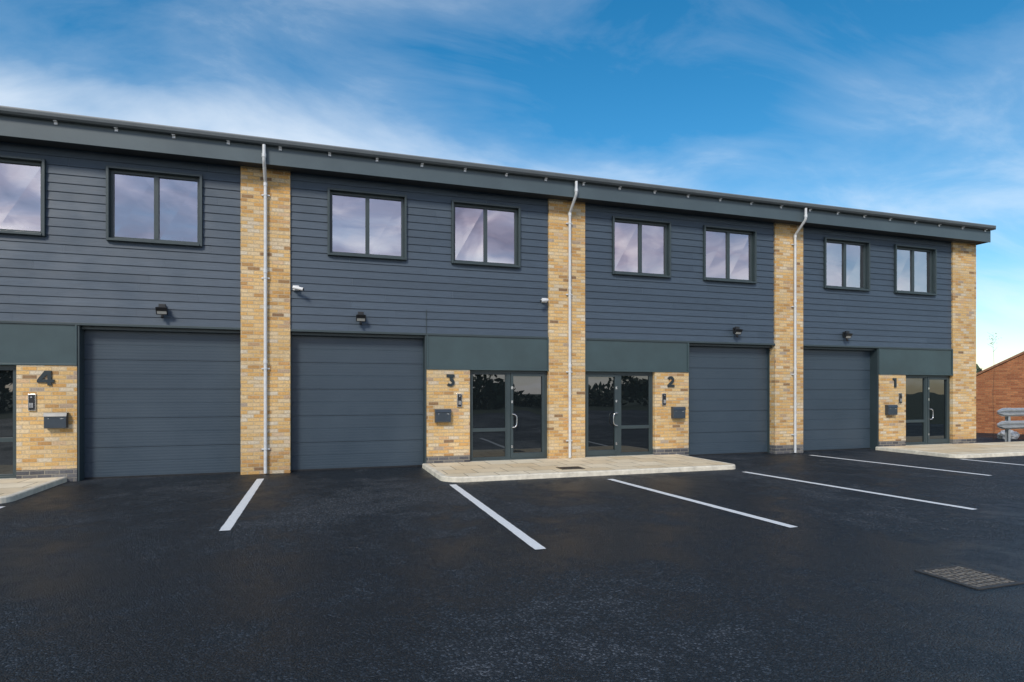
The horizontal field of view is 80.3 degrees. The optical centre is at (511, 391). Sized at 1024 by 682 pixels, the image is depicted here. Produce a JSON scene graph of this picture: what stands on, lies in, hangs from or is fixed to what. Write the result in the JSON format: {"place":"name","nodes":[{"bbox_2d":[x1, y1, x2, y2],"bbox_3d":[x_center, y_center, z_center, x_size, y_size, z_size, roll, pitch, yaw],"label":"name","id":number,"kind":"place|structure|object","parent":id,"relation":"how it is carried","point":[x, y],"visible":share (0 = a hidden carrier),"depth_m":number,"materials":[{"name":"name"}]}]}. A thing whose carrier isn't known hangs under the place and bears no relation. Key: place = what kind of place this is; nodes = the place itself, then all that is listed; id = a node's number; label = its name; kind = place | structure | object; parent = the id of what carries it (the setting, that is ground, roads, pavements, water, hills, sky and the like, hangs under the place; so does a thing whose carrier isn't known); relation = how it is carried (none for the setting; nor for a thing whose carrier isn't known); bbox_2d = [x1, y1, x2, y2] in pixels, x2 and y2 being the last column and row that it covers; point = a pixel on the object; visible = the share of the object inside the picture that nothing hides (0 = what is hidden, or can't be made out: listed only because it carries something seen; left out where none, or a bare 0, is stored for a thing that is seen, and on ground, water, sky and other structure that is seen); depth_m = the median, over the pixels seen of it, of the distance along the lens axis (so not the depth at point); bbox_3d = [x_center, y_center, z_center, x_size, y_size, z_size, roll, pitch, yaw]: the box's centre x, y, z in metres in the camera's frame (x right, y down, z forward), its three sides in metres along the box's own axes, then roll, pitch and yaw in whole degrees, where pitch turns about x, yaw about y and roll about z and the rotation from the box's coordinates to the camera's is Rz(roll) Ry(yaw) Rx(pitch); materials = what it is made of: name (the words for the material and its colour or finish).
{"place":"outdoors","nodes":[
{"label":"outdoors","id":0,"kind":"place"},
{"bbox_2d":[0,477,66,503],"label":"pavement","id":1,"kind":"structure","parent":0,"point":[11,490],"depth_m":10.04,"materials":[{"name":"concrete"}]},
{"bbox_2d":[0,433,1023,681],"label":"road","id":2,"kind":"structure","parent":0,"point":[388,575],"depth_m":5.40,"materials":[{"name":"black asphalt"}]},
{"bbox_2d":[219,479,263,530],"bbox_3d":[-4.063,1.646,9.293,0.130,0.001,4.450,0,0,-17],"label":"parking line","id":3,"kind":"object","parent":2,"relation":"on","point":[235,514],"visible":1,"depth_m":8.59,"materials":[{"name":"paint"}]},
{"bbox_2d":[0,105,995,481],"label":"commercial building","id":4,"kind":"structure","parent":2,"relation":"on","point":[242,357],"depth_m":13.30,"materials":[{"name":"metal cladding"},{"name":"brick"},{"name":"glass"}]},
{"bbox_2d":[0,365,15,478],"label":"entrance door","id":5,"kind":"structure","parent":4,"relation":"in","point":[7,372],"depth_m":10.90,"materials":[{"name":"metal"}]},
{"bbox_2d":[0,154,45,236],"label":"window","id":6,"kind":"structure","parent":4,"relation":"in","point":[8,159],"depth_m":10.93,"materials":[{"name":"metal"}]},
{"bbox_2d":[28,394,35,410],"bbox_3d":[-8.602,0.200,10.866,0.116,0.300,0.054,0,0,-18],"label":"intercom","id":7,"kind":"object","parent":4,"relation":"attached to","point":[31,402],"visible":1,"depth_m":10.85,"materials":[{"name":"metal"}]},
{"bbox_2d":[37,371,54,384],"bbox_3d":[-8.410,-0.237,10.943,0.260,0.265,0.028,0,0,-18],"label":"unit number","id":8,"kind":"object","parent":4,"relation":"attached to","point":[49,380],"visible":1,"depth_m":10.94,"materials":[{"name":"metal"}]},
{"bbox_2d":[43,412,68,427],"bbox_3d":[-8.229,0.526,10.951,0.356,0.278,0.125,0,0,-18],"label":"letter box","id":9,"kind":"object","parent":4,"relation":"attached to","point":[55,420],"visible":1,"depth_m":10.91,"materials":[{"name":"metal"}]},
{"bbox_2d":[106,165,202,246],"bbox_3d":[-6.782,-3.495,11.560,1.610,1.390,0.210,0,0,-18],"label":"window","id":10,"kind":"structure","parent":4,"relation":"in","point":[111,171],"depth_m":11.55,"materials":[{"name":"metal"}]},
{"bbox_2d":[77,325,240,480],"bbox_3d":[-6.711,0.220,11.696,2.750,2.860,0.315,0,0,-18],"label":"garage door","id":11,"kind":"structure","parent":4,"relation":"in","point":[152,402],"depth_m":11.74,"materials":[{"name":"metal"}]},
{"bbox_2d":[155,304,167,318],"bbox_3d":[-6.611,-1.511,11.471,0.196,0.277,0.206,0,0,-18],"label":"floodlight","id":12,"kind":"object","parent":4,"relation":"attached to","point":[161,310],"visible":1,"depth_m":11.43,"materials":[{"name":"black plastic"}]},
{"bbox_2d":[292,285,303,290],"bbox_3d":[-4.304,-2.076,12.234,0.269,0.128,0.174,0,0,5],"label":"security camera","id":13,"kind":"object","parent":4,"relation":"attached to","point":[296,288],"visible":1,"depth_m":12.16,"materials":[{"name":"white plastic"}]},
{"bbox_2d":[291,332,426,471],"bbox_3d":[-3.213,0.220,12.840,2.770,2.860,0.315,0,0,-18],"label":"garage door","id":14,"kind":"structure","parent":4,"relation":"in","point":[359,401],"depth_m":12.92,"materials":[{"name":"metal"}]},
{"bbox_2d":[356,312,365,324],"bbox_3d":[-3.142,-1.511,12.605,0.196,0.277,0.206,0,0,-18],"label":"floodlight","id":15,"kind":"object","parent":4,"relation":"attached to","point":[360,317],"visible":1,"depth_m":12.56,"materials":[{"name":"black plastic"}]},
{"bbox_2d":[327,187,406,260],"bbox_3d":[-3.042,-3.495,12.783,1.620,1.390,0.210,0,0,-18],"label":"window","id":16,"kind":"structure","parent":4,"relation":"in","point":[330,191],"depth_m":12.79,"materials":[{"name":"metal"}]},
{"bbox_2d":[434,409,450,421],"bbox_3d":[-1.500,0.526,13.150,0.356,0.278,0.125,0,0,-18],"label":"letter box","id":17,"kind":"object","parent":4,"relation":"attached to","point":[442,415],"visible":1,"depth_m":13.10,"materials":[{"name":"metal"}]},
{"bbox_2d":[446,374,454,385],"bbox_3d":[-1.342,-0.237,13.252,0.178,0.266,0.030,0,0,-18],"label":"unit number","id":18,"kind":"object","parent":4,"relation":"attached to","point":[451,376],"visible":1,"depth_m":13.24,"materials":[{"name":"metal"}]},
{"bbox_2d":[457,394,461,406],"bbox_3d":[-1.149,0.200,13.302,0.116,0.300,0.054,0,0,-18],"label":"intercom","id":19,"kind":"object","parent":4,"relation":"attached to","point":[459,400],"visible":1,"depth_m":13.29,"materials":[{"name":"metal"}]},
{"bbox_2d":[451,200,520,267],"bbox_3d":[-0.585,-3.495,13.586,1.590,1.390,0.210,0,0,-18],"label":"window","id":20,"kind":"structure","parent":4,"relation":"in","point":[454,203],"depth_m":13.60,"materials":[{"name":"metal"}]},
{"bbox_2d":[470,370,546,460],"bbox_3d":[-0.072,0.545,13.786,1.870,2.030,0.148,0,0,-18],"label":"entrance door","id":21,"kind":"structure","parent":4,"relation":"in","point":[508,409],"depth_m":13.79,"materials":[{"name":"glass"}]},
{"bbox_2d":[540,298,548,302],"bbox_3d":[0.715,-2.076,13.874,0.269,0.128,0.174,0,0,-41],"label":"security camera","id":22,"kind":"object","parent":4,"relation":"attached to","point":[543,300],"visible":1,"depth_m":13.82,"materials":[{"name":"white plastic"}]},
{"bbox_2d":[585,371,652,456],"bbox_3d":[2.580,0.545,14.653,1.870,2.030,0.148,0,0,-18],"label":"entrance door","id":23,"kind":"structure","parent":4,"relation":"in","point":[618,405],"depth_m":14.65,"materials":[{"name":"glass"}]},
{"bbox_2d":[612,216,670,277],"bbox_3d":[3.146,-3.495,14.805,1.600,1.390,0.210,0,0,-18],"label":"window","id":24,"kind":"structure","parent":4,"relation":"in","point":[666,224],"depth_m":14.83,"materials":[{"name":"metal"}]},
{"bbox_2d":[662,393,665,405],"bbox_3d":[3.736,0.200,14.899,0.116,0.300,0.054,0,0,-18],"label":"intercom","id":25,"kind":"object","parent":4,"relation":"attached to","point":[663,398],"visible":1,"depth_m":14.88,"materials":[{"name":"metal"}]},
{"bbox_2d":[667,376,674,386],"bbox_3d":[3.924,-0.237,14.973,0.188,0.265,0.029,0,0,-18],"label":"unit number","id":26,"kind":"object","parent":4,"relation":"attached to","point":[671,382],"visible":1,"depth_m":14.96,"materials":[{"name":"metal"}]},
{"bbox_2d":[671,407,685,417],"bbox_3d":[4.108,0.526,14.983,0.356,0.278,0.125,0,0,-18],"label":"letter box","id":27,"kind":"object","parent":4,"relation":"attached to","point":[677,412],"visible":1,"depth_m":14.94,"materials":[{"name":"metal"}]},
{"bbox_2d":[703,225,756,283],"bbox_3d":[5.579,-3.495,15.600,1.600,1.390,0.210,0,0,-18],"label":"window","id":28,"kind":"structure","parent":4,"relation":"in","point":[752,234],"depth_m":15.63,"materials":[{"name":"metal"}]},
{"bbox_2d":[689,343,770,455],"bbox_3d":[5.617,0.220,15.726,2.650,2.860,0.315,0,0,-18],"label":"garage door","id":29,"kind":"structure","parent":4,"relation":"in","point":[729,384],"depth_m":15.84,"materials":[{"name":"metal"}]},
{"bbox_2d":[733,327,742,336],"bbox_3d":[5.755,-1.511,15.513,0.196,0.277,0.206,0,0,-18],"label":"floodlight","id":30,"kind":"object","parent":4,"relation":"attached to","point":[737,331],"visible":1,"depth_m":15.47,"materials":[{"name":"black plastic"}]},
{"bbox_2d":[803,347,878,451],"bbox_3d":[9.020,0.220,16.838,2.670,2.860,0.315,0,0,-18],"label":"garage door","id":31,"kind":"structure","parent":4,"relation":"in","point":[841,385],"depth_m":17.00,"materials":[{"name":"metal"}]},
{"bbox_2d":[823,237,869,290],"bbox_3d":[9.239,-3.495,16.796,1.600,1.390,0.210,0,0,-18],"label":"window","id":32,"kind":"structure","parent":4,"relation":"in","point":[866,244],"depth_m":16.82,"materials":[{"name":"metal"}]},
{"bbox_2d":[843,331,852,340],"bbox_3d":[9.187,-1.511,16.634,0.196,0.277,0.206,0,0,-18],"label":"floodlight","id":33,"kind":"object","parent":4,"relation":"attached to","point":[847,335],"visible":1,"depth_m":16.60,"materials":[{"name":"black plastic"}]},
{"bbox_2d":[885,405,897,414],"bbox_3d":[10.724,0.526,17.145,0.356,0.278,0.125,0,0,-18],"label":"letter box","id":34,"kind":"object","parent":4,"relation":"attached to","point":[891,409],"visible":1,"depth_m":17.10,"materials":[{"name":"metal"}]},
{"bbox_2d":[893,378,896,387],"bbox_3d":[10.876,-0.237,17.246,0.125,0.265,0.028,0,0,-18],"label":"unit number","id":35,"kind":"object","parent":4,"relation":"attached to","point":[895,382],"visible":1,"depth_m":17.24,"materials":[{"name":"metal"}]},
{"bbox_2d":[898,393,901,403],"bbox_3d":[11.074,0.200,17.297,0.116,0.300,0.054,0,0,-18],"label":"intercom","id":36,"kind":"object","parent":4,"relation":"attached to","point":[899,398],"visible":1,"depth_m":17.28,"materials":[{"name":"metal"}]},
{"bbox_2d":[890,244,936,295],"bbox_3d":[11.648,-3.495,17.584,1.590,1.390,0.210,0,0,-18],"label":"window","id":37,"kind":"structure","parent":4,"relation":"in","point":[932,251],"depth_m":17.63,"materials":[{"name":"metal"}]},
{"bbox_2d":[906,375,949,444],"bbox_3d":[12.152,0.545,17.781,1.870,2.030,0.148,0,0,-18],"label":"entrance door","id":38,"kind":"structure","parent":4,"relation":"in","point":[927,396],"depth_m":17.79,"materials":[{"name":"glass"}]},
{"bbox_2d":[450,484,545,549],"bbox_3d":[-0.376,1.646,8.520,0.130,0.001,4.591,0,0,-17],"label":"parking line","id":39,"kind":"object","parent":2,"relation":"on","point":[529,541],"visible":1,"depth_m":7.73,"materials":[{"name":"paint"}]},
{"bbox_2d":[608,479,796,527],"bbox_3d":[2.626,1.646,9.364,0.130,0.001,4.337,0,0,-21],"label":"parking line","id":40,"kind":"object","parent":2,"relation":"on","point":[741,513],"visible":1,"depth_m":8.74,"materials":[{"name":"paint"}]},
{"bbox_2d":[745,472,973,509],"bbox_3d":[5.597,1.646,10.430,0.130,0.001,4.309,0,0,-23],"label":"parking line","id":41,"kind":"object","parent":2,"relation":"on","point":[867,491],"visible":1,"depth_m":9.86,"materials":[{"name":"paint"}]},
{"bbox_2d":[811,455,990,475],"bbox_3d":[8.521,1.646,13.748,0.130,0.001,4.140,0,0,-24],"label":"parking line","id":42,"kind":"object","parent":2,"relation":"on","point":[904,465],"visible":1,"depth_m":13.45,"materials":[{"name":"paint"}]},
{"bbox_2d":[914,564,1023,589],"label":"manhole cover","id":43,"kind":"object","parent":2,"relation":"on","point":[973,578],"visible":1,"depth_m":5.37,"materials":[{"name":"metal"}]},
{"bbox_2d":[963,459,1020,464],"bbox_3d":[11.778,1.646,12.697,0.130,0.001,4.440,0,0,-24],"label":"parking line","id":44,"kind":"object","parent":2,"relation":"on","point":[994,462],"visible":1,"depth_m":14.01,"materials":[{"name":"paint"}]},
{"bbox_2d":[987,332,996,439],"bbox_3d":[16.338,-0.185,20.594,0.390,3.672,0.393,0,0,-18],"label":"sapling tree","id":45,"kind":"object","parent":2,"relation":"on","point":[993,381],"visible":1,"depth_m":20.60,"materials":[{"name":"green plant"}]},
{"bbox_2d":[997,408,1023,441],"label":"crash barrier","id":46,"kind":"object","parent":2,"relation":"on","point":[1007,424],"visible":0.96,"depth_m":19.43,"materials":[{"name":"metal"}]},
{"bbox_2d":[0,0,1023,369],"label":"sky","id":47,"kind":"structure","parent":0,"point":[906,107],"materials":[{"name":"blue"}]},
{"bbox_2d":[422,454,735,481],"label":"pavement","id":48,"kind":"structure","parent":0,"point":[479,471],"depth_m":12.51,"materials":[{"name":"concrete"}]},
{"bbox_2d":[556,466,584,469],"bbox_3d":[1.187,1.555,12.302,0.500,0.008,0.350,0,0,-18],"label":"drain cover","id":49,"kind":"object","parent":48,"relation":"on","point":[572,467],"visible":1,"depth_m":12.34,"materials":[{"name":"grey metal"}]},
{"bbox_2d":[875,441,1023,457],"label":"pavement","id":50,"kind":"structure","parent":0,"point":[981,450],"depth_m":16.25,"materials":[{"name":"concrete"}]},
{"bbox_2d":[997,430,1019,439],"bbox_3d":[17.100,1.488,20.925,0.788,0.324,0.597,0,0,-18],"label":"rubble sack","id":51,"kind":"object","parent":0,"point":[1014,435],"visible":0.7,"depth_m":20.74,"materials":[{"name":"white plastic"}]},
{"label":"ground","id":52,"kind":"structure","parent":0,"visible":0},
{"bbox_2d":[976,364,981,372],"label":"distant wood","id":53,"kind":"object","parent":52,"relation":"on","point":[978,369],"depth_m":82.52,"materials":[{"name":"green plant"}]},
{"bbox_2d":[976,351,1023,433],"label":"brick outbuilding","id":54,"kind":"structure","parent":52,"relation":"on","point":[1006,376],"depth_m":23.71,"materials":[{"name":"brick"}]}
]}

